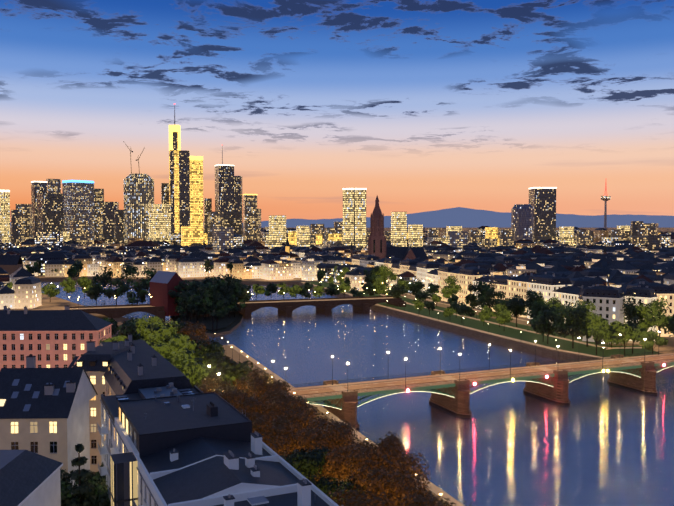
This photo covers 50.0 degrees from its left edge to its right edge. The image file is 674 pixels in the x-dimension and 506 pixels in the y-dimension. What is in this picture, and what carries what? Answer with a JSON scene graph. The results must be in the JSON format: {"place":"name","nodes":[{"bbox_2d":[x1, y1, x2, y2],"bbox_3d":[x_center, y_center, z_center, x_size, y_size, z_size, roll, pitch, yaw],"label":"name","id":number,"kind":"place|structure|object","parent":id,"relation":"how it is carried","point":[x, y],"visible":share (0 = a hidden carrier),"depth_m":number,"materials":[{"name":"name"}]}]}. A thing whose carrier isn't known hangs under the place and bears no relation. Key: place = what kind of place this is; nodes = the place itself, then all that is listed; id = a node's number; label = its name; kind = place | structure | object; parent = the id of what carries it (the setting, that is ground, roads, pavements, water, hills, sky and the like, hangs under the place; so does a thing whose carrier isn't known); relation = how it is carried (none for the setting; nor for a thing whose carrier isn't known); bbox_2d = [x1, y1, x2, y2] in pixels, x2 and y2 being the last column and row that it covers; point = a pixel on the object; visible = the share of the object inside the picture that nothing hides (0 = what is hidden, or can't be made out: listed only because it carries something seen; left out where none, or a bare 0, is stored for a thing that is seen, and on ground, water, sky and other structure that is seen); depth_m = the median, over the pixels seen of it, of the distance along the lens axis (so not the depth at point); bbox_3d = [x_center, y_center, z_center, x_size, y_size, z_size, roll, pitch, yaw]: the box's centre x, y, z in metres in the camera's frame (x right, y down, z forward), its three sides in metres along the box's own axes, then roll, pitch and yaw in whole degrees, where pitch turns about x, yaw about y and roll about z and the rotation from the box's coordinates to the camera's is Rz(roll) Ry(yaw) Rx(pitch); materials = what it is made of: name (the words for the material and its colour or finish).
{"place":"outdoors","nodes":[
{"label":"outdoors","id":0,"kind":"place"},
{"bbox_2d":[0,305,130,505],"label":"apartment buildings","id":1,"kind":"structure","parent":0,"point":[54,364],"depth_m":139.32,"materials":[{"name":"grey"}]},
{"bbox_2d":[169,310,242,336],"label":"island bank","id":2,"kind":"structure","parent":0,"point":[227,325],"depth_m":448.00,"materials":[{"name":"stone"}]},
{"bbox_2d":[150,271,184,315],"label":"red gable house","id":3,"kind":"structure","parent":2,"relation":"on","point":[162,283],"depth_m":467.04,"materials":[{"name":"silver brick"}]},
{"bbox_2d":[167,273,250,331],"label":"island trees","id":4,"kind":"object","parent":2,"relation":"on","point":[219,297],"visible":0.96,"depth_m":458.04,"materials":[{"name":"green plant"}]},
{"bbox_2d":[0,228,673,496],"bbox_3d":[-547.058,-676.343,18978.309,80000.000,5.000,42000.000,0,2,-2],"label":"ground","id":5,"kind":"structure","parent":0,"point":[56,303],"depth_m":471.71,"materials":[{"name":"stone"}]},
{"bbox_2d":[60,444,110,505],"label":"trees","id":6,"kind":"object","parent":5,"relation":"on","point":[90,489],"visible":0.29,"depth_m":121.43,"materials":[{"name":"green plant"}]},
{"bbox_2d":[5,262,205,368],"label":"bank trees","id":7,"kind":"object","parent":5,"relation":"on","point":[93,290],"visible":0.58,"depth_m":521.07,"materials":[{"name":"green plant"}]},
{"bbox_2d":[97,333,343,505],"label":"apartment buildings","id":8,"kind":"structure","parent":5,"relation":"on","point":[170,435],"depth_m":106.67,"materials":[{"name":"grey concrete"}]},
{"bbox_2d":[70,288,405,321],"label":"old bridge","id":9,"kind":"structure","parent":5,"relation":"on","point":[323,306],"depth_m":493.42,"materials":[{"name":"stone"}]},
{"bbox_2d":[131,315,475,505],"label":"riverside trees","id":10,"kind":"object","parent":5,"relation":"on","point":[325,456],"visible":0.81,"depth_m":156.31,"materials":[{"name":"brown plant"}]},
{"bbox_2d":[0,238,606,274],"bbox_3d":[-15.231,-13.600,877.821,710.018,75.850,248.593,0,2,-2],"label":"buildings","id":11,"kind":"structure","parent":5,"relation":"on","point":[10,264],"depth_m":752.67,"materials":[{"name":"stone"}]},
{"bbox_2d":[0,106,661,250],"bbox_3d":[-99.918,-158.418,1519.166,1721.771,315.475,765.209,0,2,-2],"label":"skyscrapers","id":12,"kind":"structure","parent":5,"relation":"on","point":[81,212],"depth_m":1530.88,"materials":[{"name":"grey"}]},
{"bbox_2d":[0,226,673,308],"bbox_3d":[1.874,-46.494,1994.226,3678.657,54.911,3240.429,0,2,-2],"label":"city buildings","id":13,"kind":"structure","parent":5,"relation":"on","point":[622,264],"depth_m":821.10,"materials":[{"name":"beige tile"}]},
{"bbox_2d":[32,249,655,281],"bbox_3d":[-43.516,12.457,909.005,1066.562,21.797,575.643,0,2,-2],"label":"town trees","id":14,"kind":"object","parent":5,"relation":"on","point":[79,266],"depth_m":810.11,"materials":[{"name":"green plant"}]},
{"bbox_2d":[368,196,428,260],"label":"cathedral","id":15,"kind":"structure","parent":5,"relation":"on","point":[377,244],"depth_m":941.70,"materials":[{"name":"stone"}]},
{"bbox_2d":[208,331,673,430],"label":"arch bridge","id":16,"kind":"structure","parent":5,"relation":"on","point":[452,392],"depth_m":248.42,"materials":[{"name":"stone"}]},
{"bbox_2d":[243,264,673,354],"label":"park trees","id":17,"kind":"object","parent":5,"relation":"on","point":[582,320],"visible":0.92,"depth_m":400.73,"materials":[{"name":"green plant"}]},
{"bbox_2d":[301,279,661,358],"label":"riverbank","id":18,"kind":"structure","parent":5,"relation":"on","point":[523,331],"depth_m":396.44,"materials":[{"name":"green plant"}]},
{"bbox_2d":[292,246,673,343],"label":"riverside houses","id":19,"kind":"structure","parent":5,"relation":"on","point":[608,301],"depth_m":450.52,"materials":[{"name":"beige paint"}]},
{"bbox_2d":[601,182,610,228],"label":"telecommunications tower","id":20,"kind":"structure","parent":5,"relation":"on","point":[605,197],"depth_m":2619.81,"materials":[{"name":"grey concrete"}]},
{"bbox_2d":[0,0,673,221],"label":"sky","id":21,"kind":"structure","parent":0,"point":[419,105],"materials":[{"name":"blue"}]},
{"bbox_2d":[214,333,462,505],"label":"riverside promenade","id":22,"kind":"structure","parent":0,"point":[235,353],"depth_m":231.79,"materials":[{"name":"grey stone"}]},
{"bbox_2d":[10,207,673,227],"bbox_3d":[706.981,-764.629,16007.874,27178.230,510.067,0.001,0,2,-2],"label":"mountains","id":23,"kind":"structure","parent":0,"point":[464,217],"depth_m":16080.37,"materials":[{"name":"blue stone"}]},
{"bbox_2d":[41,282,673,505],"bbox_3d":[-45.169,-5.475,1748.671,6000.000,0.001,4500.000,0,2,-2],"label":"river water","id":24,"kind":"structure","parent":0,"point":[599,441],"depth_m":238.16,"materials":[{"name":"blue liquid"}]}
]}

